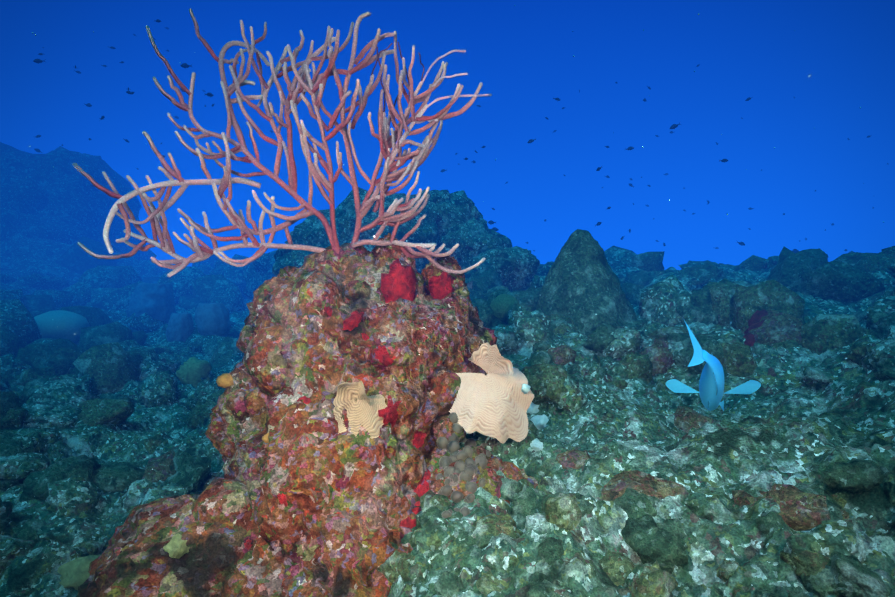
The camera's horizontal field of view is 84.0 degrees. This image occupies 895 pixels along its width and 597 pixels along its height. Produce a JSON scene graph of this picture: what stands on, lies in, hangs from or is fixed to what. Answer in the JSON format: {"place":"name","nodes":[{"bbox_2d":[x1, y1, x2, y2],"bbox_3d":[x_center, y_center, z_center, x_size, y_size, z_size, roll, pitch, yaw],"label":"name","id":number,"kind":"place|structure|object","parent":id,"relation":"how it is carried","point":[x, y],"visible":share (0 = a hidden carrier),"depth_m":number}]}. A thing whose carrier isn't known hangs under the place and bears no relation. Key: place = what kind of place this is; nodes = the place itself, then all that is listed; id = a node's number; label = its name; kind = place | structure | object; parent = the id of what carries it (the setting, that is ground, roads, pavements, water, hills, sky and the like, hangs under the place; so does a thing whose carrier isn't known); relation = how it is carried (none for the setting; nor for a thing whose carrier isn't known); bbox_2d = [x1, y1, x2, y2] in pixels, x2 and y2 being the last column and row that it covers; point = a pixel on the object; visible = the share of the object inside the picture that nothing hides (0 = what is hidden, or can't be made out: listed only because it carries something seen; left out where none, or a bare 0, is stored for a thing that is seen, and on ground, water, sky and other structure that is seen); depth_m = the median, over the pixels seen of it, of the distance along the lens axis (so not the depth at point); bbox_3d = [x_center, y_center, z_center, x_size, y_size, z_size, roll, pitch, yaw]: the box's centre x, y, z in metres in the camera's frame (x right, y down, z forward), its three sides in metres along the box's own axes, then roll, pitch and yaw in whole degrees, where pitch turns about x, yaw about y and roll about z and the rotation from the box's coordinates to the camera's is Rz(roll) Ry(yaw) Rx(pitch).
{"place":"outdoors","nodes":[
{"label":"outdoors","id":0,"kind":"place"},
{"bbox_2d":[33,59,45,63],"bbox_3d":[-4.462,-2.598,5.442,0.124,0.051,0.050,-13,14,-22],"label":"fish","id":1,"kind":"object","parent":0,"point":[38,61],"visible":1,"depth_m":5.43},
{"bbox_2d":[180,63,191,67],"bbox_3d":[-2.910,-2.598,5.552,0.139,0.057,0.056,-3,13,-8],"label":"fish","id":2,"kind":"object","parent":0,"point":[184,65],"visible":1,"depth_m":5.54},
{"bbox_2d":[133,250,276,299],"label":"reef ridge","id":3,"kind":"structure","parent":0,"point":[250,278],"depth_m":7.37},
{"bbox_2d":[0,263,894,596],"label":"seabed terrain","id":4,"kind":"structure","parent":0,"point":[786,423],"depth_m":1.39},
{"bbox_2d":[34,310,89,447],"bbox_3d":[-2.834,0.447,3.828,0.490,0.669,3.138,0,0,-43],"label":"coral mound","id":5,"kind":"object","parent":4,"relation":"on","point":[62,324],"visible":0.6,"depth_m":4.65},
{"bbox_2d":[0,142,156,279],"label":"distant rock ridge","id":6,"kind":"structure","parent":4,"relation":"on","point":[48,211],"depth_m":8.59},
{"bbox_2d":[57,356,211,589],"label":"mustard corals","id":7,"kind":"object","parent":4,"relation":"on","point":[193,371],"visible":0.65,"depth_m":1.67},
{"bbox_2d":[126,283,230,341],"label":"barrel sponges","id":8,"kind":"object","parent":4,"relation":"on","point":[155,301],"visible":0.77,"depth_m":5.01},
{"bbox_2d":[76,233,537,596],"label":"coral head","id":9,"kind":"object","parent":4,"relation":"on","point":[333,528],"visible":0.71,"depth_m":1.25},
{"bbox_2d":[216,373,268,442],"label":"orange sponges","id":10,"kind":"object","parent":9,"relation":"on","point":[224,380],"visible":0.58,"depth_m":1.49},
{"bbox_2d":[73,9,491,276],"bbox_3d":[-0.513,-0.517,1.595,1.302,0.910,0.326,0,0,1],"label":"sea fan coral","id":11,"kind":"object","parent":9,"relation":"on","point":[388,142],"visible":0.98,"depth_m":1.55},
{"bbox_2d":[244,258,455,549],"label":"red sponges","id":12,"kind":"object","parent":9,"relation":"attached to","point":[399,280],"visible":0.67,"depth_m":1.37},
{"bbox_2d":[333,381,386,438],"bbox_3d":[-0.232,0.280,1.244,0.163,0.159,0.101,0,0,1],"label":"plate coral","id":13,"kind":"object","parent":9,"relation":"on","point":[364,408],"visible":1,"depth_m":1.23},
{"bbox_2d":[436,402,490,517],"bbox_3d":[0.044,0.408,1.325,0.152,0.226,0.419,0,0,1],"label":"coral","id":14,"kind":"object","parent":9,"relation":"attached to","point":[466,470],"visible":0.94,"depth_m":1.28},
{"bbox_2d":[272,187,540,291],"bbox_3d":[-0.369,-0.510,4.566,2.293,1.114,1.404,0,0,1],"label":"reef mound","id":15,"kind":"object","parent":4,"relation":"on","point":[450,220],"visible":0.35,"depth_m":4.17},
{"bbox_2d":[0,236,894,596],"bbox_3d":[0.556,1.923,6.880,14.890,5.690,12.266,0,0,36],"label":"rocks","id":16,"kind":"object","parent":4,"relation":"on","point":[50,406],"visible":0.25,"depth_m":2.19},
{"bbox_2d":[449,342,533,443],"bbox_3d":[0.126,0.271,1.436,0.272,0.293,0.143,0,0,-10],"label":"plate coral","id":17,"kind":"object","parent":4,"relation":"on","point":[495,401],"visible":0.96,"depth_m":1.42},
{"bbox_2d":[142,309,848,530],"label":"brown coral heads","id":18,"kind":"object","parent":4,"relation":"on","point":[799,512],"visible":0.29,"depth_m":1.35},
{"bbox_2d":[490,294,519,321],"bbox_3d":[0.334,0.057,2.893,0.181,0.170,0.176,0,0,1],"label":"coral","id":19,"kind":"object","parent":4,"relation":"on","point":[501,305],"visible":0.67,"depth_m":2.82},
{"bbox_2d":[522,384,548,450],"bbox_3d":[0.284,0.370,1.664,0.114,0.241,0.514,0,0,15],"label":"pale lettuce coral","id":20,"kind":"object","parent":4,"relation":"on","point":[539,423],"visible":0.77,"depth_m":1.82},
{"bbox_2d":[536,229,636,335],"bbox_3d":[0.820,-0.023,2.986,0.669,0.789,0.699,0,0,-44],"label":"rock pinnacle","id":21,"kind":"object","parent":4,"relation":"on","point":[581,288],"visible":0.71,"depth_m":2.81},
{"bbox_2d":[743,309,767,346],"bbox_3d":[1.444,0.153,2.306,0.435,0.206,0.183,0,0,-29],"label":"red sponge","id":22,"kind":"object","parent":4,"relation":"on","point":[754,321],"visible":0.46,"depth_m":2.34},
{"bbox_2d":[0,0,894,269],"label":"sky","id":23,"kind":"structure","parent":0,"point":[521,52]},
{"bbox_2d":[30,13,883,585],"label":"marine snow particles","id":24,"kind":"object","parent":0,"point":[406,241],"visible":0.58,"depth_m":2.03},
{"bbox_2d":[466,282,472,288],"bbox_3d":[0.017,-0.057,2.015,0.171,0.049,0.058,5,1,12],"label":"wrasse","id":25,"kind":"object","parent":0,"point":[469,284],"visible":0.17,"depth_m":2.00},
{"bbox_2d":[670,123,680,128],"bbox_3d":[2.649,-2.004,5.776,0.139,0.057,0.056,-23,-7,24],"label":"fish","id":26,"kind":"object","parent":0,"point":[673,126],"visible":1,"depth_m":5.78},
{"bbox_2d":[666,320,760,410],"bbox_3d":[0.820,0.240,1.530,0.271,0.168,0.420,-3,-36,21],"label":"fish","id":27,"kind":"object","parent":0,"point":[711,387],"visible":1,"depth_m":1.53}
]}

